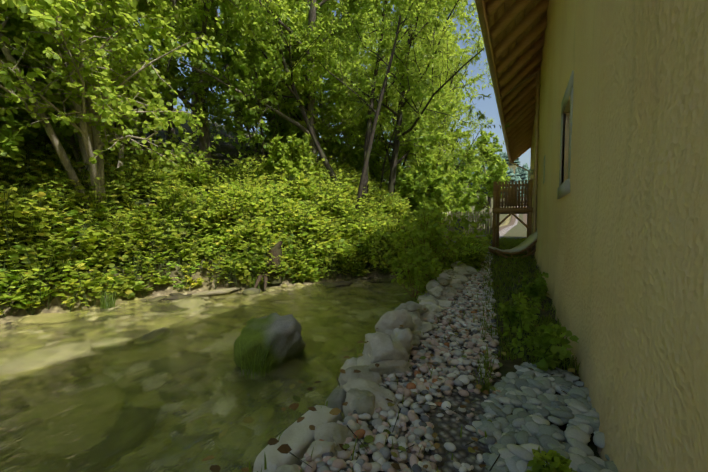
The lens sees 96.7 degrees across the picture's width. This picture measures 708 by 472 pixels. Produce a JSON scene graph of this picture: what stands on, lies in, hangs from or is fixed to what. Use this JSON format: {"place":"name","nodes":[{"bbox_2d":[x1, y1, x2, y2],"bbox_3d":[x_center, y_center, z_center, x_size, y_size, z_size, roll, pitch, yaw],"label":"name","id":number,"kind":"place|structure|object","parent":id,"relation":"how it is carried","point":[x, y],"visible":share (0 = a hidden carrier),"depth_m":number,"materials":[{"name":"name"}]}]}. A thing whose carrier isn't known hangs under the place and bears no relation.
{"place":"outdoors","nodes":[
{"label":"outdoors","id":0,"kind":"place"},
{"bbox_2d":[0,226,501,471],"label":"water","id":1,"kind":"structure","parent":0,"point":[99,390],"depth_m":3.73,"materials":[{"name":"green liquid"}]},
{"bbox_2d":[92,275,436,378],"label":"grass tufts","id":2,"kind":"object","parent":1,"relation":"in","point":[111,302],"visible":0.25,"depth_m":4.03,"materials":[{"name":"green plant"}]},
{"bbox_2d":[0,108,600,471],"bbox_3d":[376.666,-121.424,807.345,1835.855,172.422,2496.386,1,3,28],"label":"ground","id":3,"kind":"structure","parent":0,"point":[447,426],"depth_m":6.75,"materials":[{"name":"brown soil"}]},
{"bbox_2d":[0,0,94,31],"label":"tree","id":4,"kind":"object","parent":3,"relation":"on","point":[67,12],"visible":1,"depth_m":4.39,"materials":[{"name":"green plant"}]},
{"bbox_2d":[0,1,124,164],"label":"tree","id":5,"kind":"object","parent":3,"relation":"on","point":[10,137],"visible":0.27,"depth_m":7.51,"materials":[{"name":"green plant"}]},
{"bbox_2d":[0,0,245,212],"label":"hazel tree","id":6,"kind":"object","parent":3,"relation":"on","point":[87,93],"visible":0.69,"depth_m":7.18,"materials":[{"name":"green plant"}]},
{"bbox_2d":[33,0,235,169],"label":"tree","id":7,"kind":"object","parent":3,"relation":"on","point":[142,5],"visible":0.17,"depth_m":10.61,"materials":[{"name":"green plant"}]},
{"bbox_2d":[146,0,187,149],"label":"tree","id":8,"kind":"object","parent":3,"relation":"on","point":[169,130],"visible":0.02,"depth_m":14.83,"materials":[{"name":"green plant"}]},
{"bbox_2d":[6,272,402,339],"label":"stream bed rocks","id":9,"kind":"object","parent":3,"relation":"on","point":[147,336],"depth_m":7.85,"materials":[{"name":"stone"}]},
{"bbox_2d":[254,241,282,290],"bbox_3d":[-2.509,0.773,9.154,1.133,1.301,1.850,1,3,28],"label":"root stump","id":10,"kind":"object","parent":9,"relation":"on","point":[276,249],"visible":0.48,"depth_m":8.89,"materials":[{"name":"brown wood"}]},
{"bbox_2d":[177,16,235,129],"bbox_3d":[-9.575,-18.241,22.776,9.279,22.508,14.701,-2,3,-31],"label":"tree","id":11,"kind":"object","parent":3,"relation":"on","point":[193,92],"visible":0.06,"depth_m":21.01,"materials":[{"name":"green plant"}]},
{"bbox_2d":[109,0,307,164],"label":"tree","id":12,"kind":"object","parent":3,"relation":"on","point":[204,140],"visible":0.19,"depth_m":9.95,"materials":[{"name":"green plant"}]},
{"bbox_2d":[159,0,331,163],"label":"tree","id":13,"kind":"object","parent":3,"relation":"on","point":[249,121],"visible":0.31,"depth_m":12.34,"materials":[{"name":"green plant"}]},
{"bbox_2d":[0,121,492,316],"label":"bushes","id":14,"kind":"object","parent":3,"relation":"on","point":[322,204],"visible":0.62,"depth_m":8.89,"materials":[{"name":"green plant"}]},
{"bbox_2d":[202,0,304,148],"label":"tree","id":15,"kind":"object","parent":3,"relation":"on","point":[290,2],"visible":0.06,"depth_m":16.82,"materials":[{"name":"green plant"}]},
{"bbox_2d":[233,312,305,367],"bbox_3d":[-1.160,1.612,4.539,0.929,0.945,1.100,0,3,-2],"label":"boulder","id":16,"kind":"object","parent":3,"relation":"on","point":[283,333],"visible":0.83,"depth_m":4.20,"materials":[{"name":"stone"}]},
{"bbox_2d":[135,0,438,163],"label":"tree","id":17,"kind":"object","parent":3,"relation":"on","point":[247,70],"visible":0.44,"depth_m":11.76,"materials":[{"name":"green plant"}]},
{"bbox_2d":[263,133,315,187],"bbox_3d":[-2.312,-2.515,12.468,2.094,2.516,2.806,1,3,28],"label":"understory shrub","id":18,"kind":"object","parent":3,"relation":"on","point":[295,152],"visible":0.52,"depth_m":11.61,"materials":[{"name":"green plant"}]},
{"bbox_2d":[253,385,374,471],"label":"rocks","id":19,"kind":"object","parent":3,"relation":"on","point":[298,438],"depth_m":1.93,"materials":[{"name":"stone"}]},
{"bbox_2d":[265,0,378,163],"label":"tree","id":20,"kind":"object","parent":3,"relation":"on","point":[326,40],"visible":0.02,"depth_m":21.02,"materials":[{"name":"green plant"}]},
{"bbox_2d":[254,0,396,177],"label":"tree","id":21,"kind":"object","parent":3,"relation":"on","point":[331,118],"visible":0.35,"depth_m":13.93,"materials":[{"name":"green plant"}]},
{"bbox_2d":[204,0,478,212],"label":"tree","id":22,"kind":"object","parent":3,"relation":"on","point":[335,25],"visible":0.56,"depth_m":11.88,"materials":[{"name":"green plant"}]},
{"bbox_2d":[293,0,394,134],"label":"tree","id":23,"kind":"object","parent":3,"relation":"on","point":[360,57],"depth_m":28.67,"materials":[{"name":"green plant"}]},
{"bbox_2d":[298,0,452,108],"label":"tree","id":24,"kind":"object","parent":3,"relation":"on","point":[370,59],"visible":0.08,"depth_m":24.67,"materials":[{"name":"green plant"}]},
{"bbox_2d":[318,37,455,198],"bbox_3d":[1.156,-5.843,16.666,8.836,8.456,8.251,1,3,28],"label":"tree","id":25,"kind":"object","parent":3,"relation":"on","point":[377,169],"visible":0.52,"depth_m":15.52,"materials":[{"name":"green plant"}]},
{"bbox_2d":[201,250,574,471],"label":"leaf litter","id":26,"kind":"object","parent":3,"relation":"on","point":[284,448],"visible":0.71,"depth_m":1.83,"materials":[{"name":"brown plant"}]},
{"bbox_2d":[303,261,476,460],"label":"edge stones","id":27,"kind":"object","parent":3,"relation":"on","point":[389,344],"visible":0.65,"depth_m":2.89,"materials":[{"name":"stone"}]},
{"bbox_2d":[330,4,466,171],"bbox_3d":[2.523,-8.449,19.570,8.200,14.507,10.473,1,3,15],"label":"tree","id":28,"kind":"object","parent":3,"relation":"on","point":[394,118],"visible":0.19,"depth_m":18.03,"materials":[{"name":"green plant"}]},
{"bbox_2d":[294,246,502,471],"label":"path pebbles","id":29,"kind":"object","parent":3,"relation":"on","point":[379,450],"visible":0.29,"depth_m":2.34,"materials":[{"name":"grey gravel"}]},
{"bbox_2d":[369,229,441,297],"bbox_3d":[1.004,0.519,5.977,1.459,1.302,1.115,1,3,28],"label":"bush","id":30,"kind":"object","parent":3,"relation":"on","point":[411,272],"visible":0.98,"depth_m":5.82,"materials":[{"name":"green plant"}]},
{"bbox_2d":[346,103,468,188],"bbox_3d":[3.142,-4.773,23.003,5.756,9.132,10.162,-3,4,-44],"label":"tree","id":31,"kind":"object","parent":3,"relation":"on","point":[418,150],"visible":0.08,"depth_m":20.60,"materials":[{"name":"green plant"}]},
{"bbox_2d":[310,0,510,197],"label":"tree","id":32,"kind":"object","parent":3,"relation":"on","point":[394,160],"visible":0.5,"depth_m":12.70,"materials":[{"name":"green plant"}]},
{"bbox_2d":[249,237,579,471],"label":"grass strip","id":33,"kind":"object","parent":3,"relation":"on","point":[514,243],"depth_m":4.55,"materials":[{"name":"green plant"}]},
{"bbox_2d":[380,2,462,123],"bbox_3d":[6.011,-16.045,35.289,10.858,23.855,11.280,0,3,-1],"label":"tree","id":34,"kind":"object","parent":3,"relation":"on","point":[461,84],"visible":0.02,"depth_m":32.53,"materials":[{"name":"green plant"}]},
{"bbox_2d":[396,154,450,223],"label":"tree","id":35,"kind":"object","parent":3,"relation":"on","point":[410,182],"visible":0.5,"depth_m":15.64,"materials":[{"name":"green plant"}]},
{"bbox_2d":[375,0,471,166],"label":"tree","id":36,"kind":"object","parent":3,"relation":"on","point":[467,50],"visible":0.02,"depth_m":26.93,"materials":[{"name":"green plant"}]},
{"bbox_2d":[381,173,479,280],"bbox_3d":[1.585,-0.109,6.697,1.661,2.455,2.186,-1,3,-17],"label":"bush","id":37,"kind":"object","parent":3,"relation":"on","point":[431,232],"visible":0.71,"depth_m":6.62,"materials":[{"name":"green plant"}]},
{"bbox_2d":[419,144,454,227],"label":"tree","id":38,"kind":"object","parent":3,"relation":"on","point":[450,179],"visible":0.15,"depth_m":19.56,"materials":[{"name":"green plant"}]},
{"bbox_2d":[403,203,489,271],"bbox_3d":[2.530,0.049,8.597,2.030,2.009,2.166,0,3,-10],"label":"bush","id":39,"kind":"object","parent":3,"relation":"on","point":[460,243],"visible":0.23,"depth_m":8.34,"materials":[{"name":"green plant"}]},
{"bbox_2d":[412,19,482,164],"bbox_3d":[8.500,-13.589,35.718,7.859,22.964,12.722,0,3,2],"label":"tree","id":40,"kind":"object","parent":3,"relation":"on","point":[466,96],"depth_m":31.74,"materials":[{"name":"green plant"}]},
{"bbox_2d":[405,2,503,210],"bbox_3d":[6.592,-6.577,20.097,7.510,12.883,9.804,1,3,28],"label":"tree","id":41,"kind":"object","parent":3,"relation":"on","point":[446,99],"visible":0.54,"depth_m":19.20,"materials":[{"name":"green plant"}]},
{"bbox_2d":[383,152,529,200],"bbox_3d":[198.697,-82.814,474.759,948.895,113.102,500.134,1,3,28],"label":"distant conifer forest","id":42,"kind":"object","parent":3,"relation":"on","point":[520,174],"visible":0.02,"depth_m":334.94,"materials":[{"name":"green plant"}]},
{"bbox_2d":[441,142,490,231],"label":"tree","id":43,"kind":"object","parent":3,"relation":"on","point":[459,184],"visible":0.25,"depth_m":24.28,"materials":[{"name":"green plant"}]},
{"bbox_2d":[442,211,496,233],"bbox_3d":[5.581,-0.606,19.243,5.850,1.850,0.160,1,3,28],"label":"picket fence","id":44,"kind":"object","parent":3,"relation":"on","point":[470,216],"visible":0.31,"depth_m":18.38,"materials":[{"name":"brown wood"}]},
{"bbox_2d":[460,130,510,228],"bbox_3d":[14.337,-5.472,33.005,7.173,10.930,5.786,-2,3,-35],"label":"tree","id":45,"kind":"object","parent":3,"relation":"on","point":[498,173],"visible":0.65,"depth_m":32.52,"materials":[{"name":"green plant"}]},
{"bbox_2d":[492,179,532,252],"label":"raised wooden platform","id":46,"kind":"structure","parent":3,"relation":"on","point":[509,196],"depth_m":12.63,"materials":[{"name":"brown wood"}]},
{"bbox_2d":[488,228,537,257],"bbox_3d":[5.952,0.241,11.488,1.853,1.135,0.635,0,3,0],"label":"rocking sun lounger","id":47,"kind":"object","parent":3,"relation":"on","point":[528,242],"visible":0.69,"depth_m":11.26,"materials":[{"name":"brown wood"}]},
{"bbox_2d":[498,293,540,329],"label":"plant","id":48,"kind":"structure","parent":3,"relation":"on","point":[510,315],"depth_m":3.77,"materials":[{"name":"green plant"}]},
{"bbox_2d":[517,272,548,298],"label":"plant","id":49,"kind":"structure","parent":3,"relation":"on","point":[539,287],"depth_m":5.30,"materials":[{"name":"green plant"}]},
{"bbox_2d":[500,293,578,370],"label":"plant","id":50,"kind":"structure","parent":3,"relation":"on","point":[546,352],"depth_m":2.71,"materials":[{"name":"green plant"}]},
{"bbox_2d":[472,362,617,471],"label":"grey pebble pile","id":51,"kind":"object","parent":3,"relation":"on","point":[523,387],"visible":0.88,"depth_m":1.94,"materials":[{"name":"grey stone"}]},
{"bbox_2d":[525,446,576,471],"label":"small plant","id":52,"kind":"object","parent":51,"relation":"on","point":[555,460],"visible":1,"depth_m":1.40,"materials":[{"name":"green plant"}]},
{"bbox_2d":[475,0,707,471],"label":"house","id":53,"kind":"structure","parent":3,"relation":"on","point":[602,106],"depth_m":1.76,"materials":[{"name":"plaster"},{"name":"wood"}]},
{"bbox_3d":[6.507,0.561,18.373,2.050,1.200,3.400,1,3,28],"label":"terrace","id":54,"kind":"object","parent":3,"relation":"on","visible":0},
{"bbox_2d":[454,218,463,233],"bbox_3d":[5.836,-0.507,17.565,0.594,1.030,0.592,0,3,-7],"label":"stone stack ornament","id":55,"kind":"object","parent":54,"relation":"on","point":[458,220],"visible":0.54,"depth_m":17.43,"materials":[{"name":"grey stone"}]},
{"bbox_2d":[107,0,530,168],"label":"sky","id":56,"kind":"structure","parent":0,"point":[489,106],"materials":[{"name":"blue"}]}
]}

